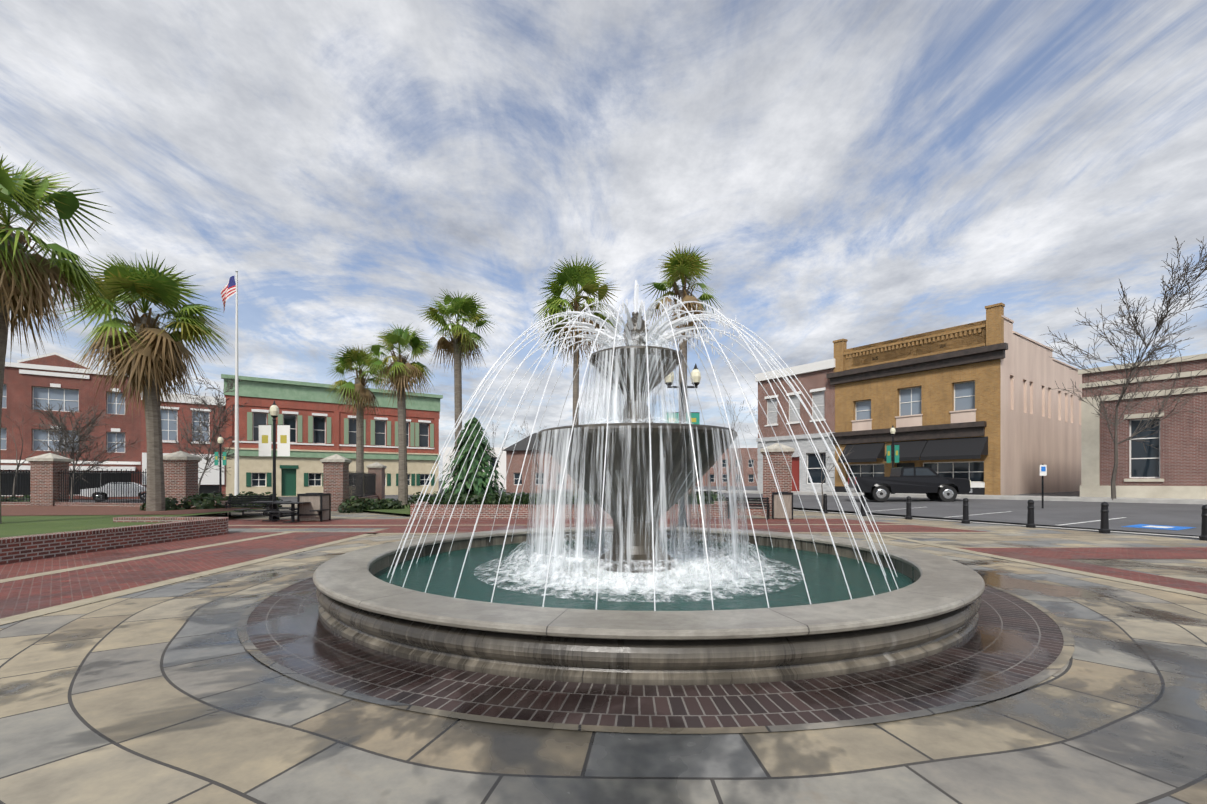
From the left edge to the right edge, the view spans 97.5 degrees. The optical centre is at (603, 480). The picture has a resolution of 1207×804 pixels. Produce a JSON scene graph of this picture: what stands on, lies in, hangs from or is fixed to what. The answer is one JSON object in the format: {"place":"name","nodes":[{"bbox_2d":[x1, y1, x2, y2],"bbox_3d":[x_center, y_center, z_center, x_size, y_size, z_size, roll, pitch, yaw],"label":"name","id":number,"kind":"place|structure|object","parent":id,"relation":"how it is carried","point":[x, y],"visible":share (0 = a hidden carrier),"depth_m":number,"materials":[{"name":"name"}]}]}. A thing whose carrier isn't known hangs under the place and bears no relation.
{"place":"outdoors","nodes":[
{"label":"outdoors","id":0,"kind":"place"},
{"bbox_2d":[0,506,262,537],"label":"lawn","id":1,"kind":"structure","parent":0,"point":[11,526],"depth_m":15.37,"materials":[{"name":"green plant"}]},
{"bbox_2d":[1,506,259,515],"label":"brick walkway","id":2,"kind":"structure","parent":1,"relation":"on","point":[42,510],"depth_m":21.07,"materials":[{"name":"red brick"}]},
{"bbox_2d":[234,270,238,497],"bbox_3d":[-20.523,-5.105,29.643,0.320,13.360,0.320,0,0,-1],"label":"flagpole","id":3,"kind":"object","parent":2,"relation":"on","point":[236,485],"visible":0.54,"depth_m":29.59,"materials":[{"name":"white metal"}]},
{"bbox_2d":[221,276,235,313],"bbox_3d":[-20.944,-10.400,29.629,0.778,2.150,0.225,0,0,-1],"label":"flag","id":4,"kind":"object","parent":3,"relation":"attached to","point":[228,290],"visible":0.98,"depth_m":29.64,"materials":[{"name":"multicoloured fabric"}]},
{"bbox_2d":[1,491,762,513],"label":"shrubs","id":5,"kind":"object","parent":2,"relation":"in","point":[208,500],"visible":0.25,"depth_m":25.43,"materials":[{"name":"green plant"}]},
{"bbox_2d":[366,502,410,513],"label":"lawn","id":6,"kind":"structure","parent":0,"point":[405,510],"depth_m":25.76,"materials":[{"name":"green plant"}]},
{"bbox_2d":[433,497,689,504],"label":"flowering shrubs","id":7,"kind":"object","parent":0,"point":[514,504],"depth_m":27.91,"materials":[{"name":"plant"}]},
{"bbox_2d":[438,417,510,499],"bbox_3d":[-7.495,-0.338,31.103,5.496,6.763,5.331,0,0,-1],"label":"conifer","id":8,"kind":"object","parent":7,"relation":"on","point":[480,481],"depth_m":30.15,"materials":[{"name":"green plant"}]},
{"bbox_2d":[443,433,757,492],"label":"distant buildings","id":9,"kind":"structure","parent":0,"point":[515,468],"depth_m":76.02,"materials":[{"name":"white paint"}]},
{"bbox_2d":[0,502,1206,625],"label":"plaza paving","id":10,"kind":"structure","parent":0,"point":[1195,570],"depth_m":14.37,"materials":[{"name":"beige stone"}]},
{"bbox_2d":[0,532,371,618],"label":"brick walk","id":11,"kind":"structure","parent":10,"relation":"on","point":[21,596],"depth_m":9.75,"materials":[{"name":"red brick"}]},
{"bbox_2d":[0,517,228,563],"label":"planter wall","id":12,"kind":"structure","parent":11,"relation":"on","point":[26,547],"depth_m":12.08,"materials":[{"name":"brick"}]},
{"bbox_2d":[0,532,292,582],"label":"paving border","id":13,"kind":"object","parent":11,"relation":"on","point":[77,568],"visible":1,"depth_m":10.33,"materials":[{"name":"stone"}]},
{"bbox_2d":[0,533,373,624],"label":"paving border","id":14,"kind":"object","parent":10,"relation":"on","point":[18,617],"visible":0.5,"depth_m":7.72,"materials":[{"name":"stone"}]},
{"bbox_2d":[228,519,426,527],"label":"brick walk","id":15,"kind":"structure","parent":10,"relation":"on","point":[331,522],"depth_m":19.29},
{"bbox_2d":[1,495,762,515],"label":"dwarf walls","id":16,"kind":"structure","parent":10,"relation":"on","point":[752,511],"depth_m":25.45,"materials":[{"name":"brick"}]},
{"bbox_2d":[1,469,375,502],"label":"iron railings","id":17,"kind":"object","parent":16,"relation":"on","point":[355,484],"visible":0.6,"depth_m":26.27,"materials":[{"name":"black metal"}]},
{"bbox_2d":[26,443,793,516],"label":"brick pillars","id":18,"kind":"structure","parent":10,"relation":"on","point":[180,474],"depth_m":26.00,"materials":[{"name":"brick"}]},
{"bbox_2d":[224,495,770,522],"bbox_3d":[-4.982,1.115,21.768,23.656,0.920,5.637,0,0,-1],"label":"bench","id":19,"kind":"object","parent":10,"relation":"on","point":[270,511],"visible":0.77,"depth_m":21.16,"materials":[{"name":"black metal"}]},
{"bbox_2d":[297,491,792,521],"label":"litter bins","id":20,"kind":"object","parent":10,"relation":"on","point":[319,501],"visible":0.65,"depth_m":20.63,"materials":[{"name":"black metal"}]},
{"bbox_2d":[410,501,733,518],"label":"planter wall","id":21,"kind":"structure","parent":10,"relation":"on","point":[486,512],"depth_m":21.66,"materials":[{"name":"brick"}]},
{"bbox_2d":[0,533,1206,803],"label":"plaza paving rings","id":22,"kind":"object","parent":10,"relation":"on","point":[176,693],"visible":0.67,"depth_m":3.24,"materials":[{"name":"grey stone"}]},
{"bbox_2d":[247,577,1063,727],"bbox_3d":[0.524,1.563,8.561,10.440,0.001,10.440,0,0,-1],"label":"brick paving ring","id":23,"kind":"object","parent":22,"relation":"on","point":[1010,640],"visible":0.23,"depth_m":4.06,"materials":[{"name":"brown brick"}]},
{"bbox_2d":[313,526,984,684],"bbox_3d":[0.524,1.353,8.561,9.160,0.445,9.160,0,0,-1],"label":"fountain basin","id":24,"kind":"object","parent":23,"relation":"on","point":[934,608],"visible":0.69,"depth_m":4.44,"materials":[{"name":"stone"}]},
{"bbox_2d":[537,312,736,572],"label":"fountain pedestal bowls","id":25,"kind":"object","parent":24,"relation":"on","point":[673,450],"visible":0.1,"depth_m":7.79,"materials":[{"name":"stone"}]},
{"bbox_2d":[373,539,915,610],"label":"pool water","id":26,"kind":"structure","parent":24,"relation":"in","point":[824,578],"depth_m":7.27,"materials":[{"name":"teal liquid"}]},
{"bbox_2d":[570,470,701,572],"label":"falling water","id":27,"kind":"structure","parent":26,"relation":"on","point":[645,519],"depth_m":8.01,"materials":[{"name":"white liquid"}]},
{"bbox_2d":[525,425,749,588],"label":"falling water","id":28,"kind":"structure","parent":26,"relation":"on","point":[541,547],"depth_m":7.38,"materials":[{"name":"white liquid"}]},
{"bbox_2d":[475,332,802,601],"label":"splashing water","id":29,"kind":"structure","parent":26,"relation":"on","point":[620,587],"depth_m":7.07,"materials":[{"name":"white liquid"}]},
{"bbox_2d":[387,280,898,610],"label":"water jets","id":30,"kind":"object","parent":26,"relation":"on","point":[672,334],"visible":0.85,"depth_m":7.67,"materials":[{"name":"white liquid"}]},
{"bbox_2d":[237,576,1074,733],"bbox_3d":[0.524,1.559,8.561,10.600,0.001,10.600,0,0,-1],"label":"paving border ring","id":31,"kind":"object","parent":22,"relation":"on","point":[1061,660],"depth_m":3.64,"materials":[{"name":"grey stone"}]},
{"bbox_2d":[372,519,986,532],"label":"brick walk","id":32,"kind":"structure","parent":10,"relation":"on","point":[466,525],"depth_m":18.03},
{"bbox_2d":[228,524,905,525],"bbox_3d":[-2.718,1.559,18.588,27.000,0.001,0.300,0,0,-1],"label":"paving band","id":33,"kind":"object","parent":32,"relation":"on","point":[659,524],"visible":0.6,"depth_m":18.80,"materials":[{"name":"brick"}]},
{"bbox_2d":[368,532,998,533],"bbox_3d":[2.479,1.559,15.774,18.900,0.001,0.300,0,0,-1],"label":"paving band","id":34,"kind":"object","parent":10,"relation":"on","point":[786,532],"visible":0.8,"depth_m":15.91,"materials":[{"name":"stone"}]},
{"bbox_2d":[823,464,1206,540],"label":"bollards","id":35,"kind":"object","parent":10,"relation":"on","point":[1104,525],"visible":0.94,"depth_m":17.70,"materials":[{"name":"black metal"}]},
{"bbox_2d":[870,533,1206,597],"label":"paving border","id":36,"kind":"object","parent":10,"relation":"on","point":[1191,593],"visible":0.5,"depth_m":9.18,"materials":[{"name":"stone"}]},
{"bbox_2d":[960,548,1206,593],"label":"brick walk","id":37,"kind":"structure","parent":10,"relation":"on","point":[1188,585],"depth_m":9.21,"materials":[{"name":"red brick"}]},
{"bbox_2d":[998,547,1206,558],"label":"brick walk","id":38,"kind":"structure","parent":10,"relation":"on","point":[1137,553],"depth_m":11.51,"materials":[{"name":"red brick"}]},
{"bbox_2d":[0,0,1206,480],"label":"sky","id":39,"kind":"structure","parent":0,"point":[860,172],"materials":[{"name":"blue"}]},
{"bbox_2d":[69,481,1198,539],"bbox_3d":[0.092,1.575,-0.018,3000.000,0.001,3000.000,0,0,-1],"label":"ground","id":40,"kind":"structure","parent":0,"point":[294,498],"depth_m":22.60,"materials":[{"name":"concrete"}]},
{"bbox_2d":[1,352,140,498],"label":"brick building","id":41,"kind":"structure","parent":40,"relation":"on","point":[54,379],"depth_m":43.16,"materials":[{"name":"red brick"}]},
{"bbox_2d":[82,482,144,501],"bbox_3d":[-35.584,0.823,39.394,4.500,1.395,1.830,0,0,-36],"label":"white parked car","id":42,"kind":"object","parent":40,"relation":"on","point":[119,489],"visible":0.5,"depth_m":38.56,"materials":[{"name":"white paint"}]},
{"bbox_2d":[140,393,225,497],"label":"building","id":43,"kind":"structure","parent":40,"relation":"on","point":[171,431],"depth_m":47.80,"materials":[{"name":"red brick"}]},
{"bbox_2d":[221,374,442,496],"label":"building","id":44,"kind":"structure","parent":40,"relation":"on","point":[321,427],"depth_m":53.81,"materials":[{"name":"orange brick"}]},
{"bbox_2d":[214,364,898,526],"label":"street lamps","id":45,"kind":"object","parent":40,"relation":"on","point":[283,440],"visible":0.56,"depth_m":21.25,"materials":[{"name":"black metal"}]},
{"bbox_2d":[2,236,1206,508],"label":"bare trees","id":46,"kind":"object","parent":40,"relation":"on","point":[72,448],"visible":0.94,"depth_m":26.30,"materials":[{"name":"brown plant"}]},
{"bbox_2d":[553,493,1198,537],"bbox_3d":[11.442,1.555,25.205,0.450,0.001,99.953,0,0,-25],"label":"plaza edge band","id":47,"kind":"object","parent":40,"relation":"on","point":[1023,525],"depth_m":17.94,"materials":[{"name":"concrete"}]},
{"bbox_2d":[552,486,1205,535],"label":"street asphalt","id":48,"kind":"structure","parent":0,"point":[1055,513],"depth_m":23.55,"materials":[{"name":"grey asphalt"}]},
{"bbox_2d":[847,467,971,501],"bbox_3d":[17.879,0.207,31.283,6.120,1.993,2.130,0,0,13],"label":"pickup truck","id":49,"kind":"object","parent":48,"relation":"on","point":[928,481],"visible":0.94,"depth_m":30.34,"materials":[{"name":"black paint"}]},
{"bbox_2d":[826,302,1081,494],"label":"yellow brick building","id":50,"kind":"structure","parent":48,"relation":"on","point":[986,407],"depth_m":36.95,"materials":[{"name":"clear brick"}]},
{"bbox_2d":[866,507,1126,524],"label":"bay lines","id":51,"kind":"object","parent":48,"relation":"on","point":[1012,511],"visible":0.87,"depth_m":19.67,"materials":[{"name":"white paint"}]},
{"bbox_2d":[1078,353,1206,498],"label":"bank building","id":52,"kind":"structure","parent":48,"relation":"on","point":[1176,467],"depth_m":28.14,"materials":[{"name":"brick"}]},
{"bbox_2d":[1122,524,1195,529],"bbox_3d":[17.493,1.464,16.705,1.299,0.045,1.299,0,0,-25],"label":"accessible parking marking","id":53,"kind":"object","parent":48,"relation":"on","point":[1173,528],"visible":0.8,"depth_m":16.66,"materials":[{"name":"paint"}]},
{"bbox_2d":[1142,525,1172,527],"bbox_3d":[17.493,1.459,16.705,0.600,0.021,0.600,0,0,-25],"label":"wheelchair symbol","id":54,"kind":"object","parent":53,"relation":"on","point":[1158,526],"visible":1,"depth_m":16.76,"materials":[{"name":"white paint"}]},
{"bbox_2d":[579,488,1206,503],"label":"sidewalk","id":55,"kind":"structure","parent":0,"point":[1117,499],"depth_m":29.66,"materials":[{"name":"concrete"}]},
{"bbox_2d":[755,358,834,491],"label":"building","id":56,"kind":"structure","parent":55,"relation":"on","point":[815,383],"depth_m":44.67,"materials":[{"name":"brown brick"}]},
{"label":"fountain bowl water","id":57,"kind":"structure","parent":0,"visible":0},
{"bbox_2d":[580,348,691,424],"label":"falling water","id":58,"kind":"structure","parent":57,"relation":"on","point":[615,398],"depth_m":8.17,"materials":[{"name":"white liquid"}]}
]}

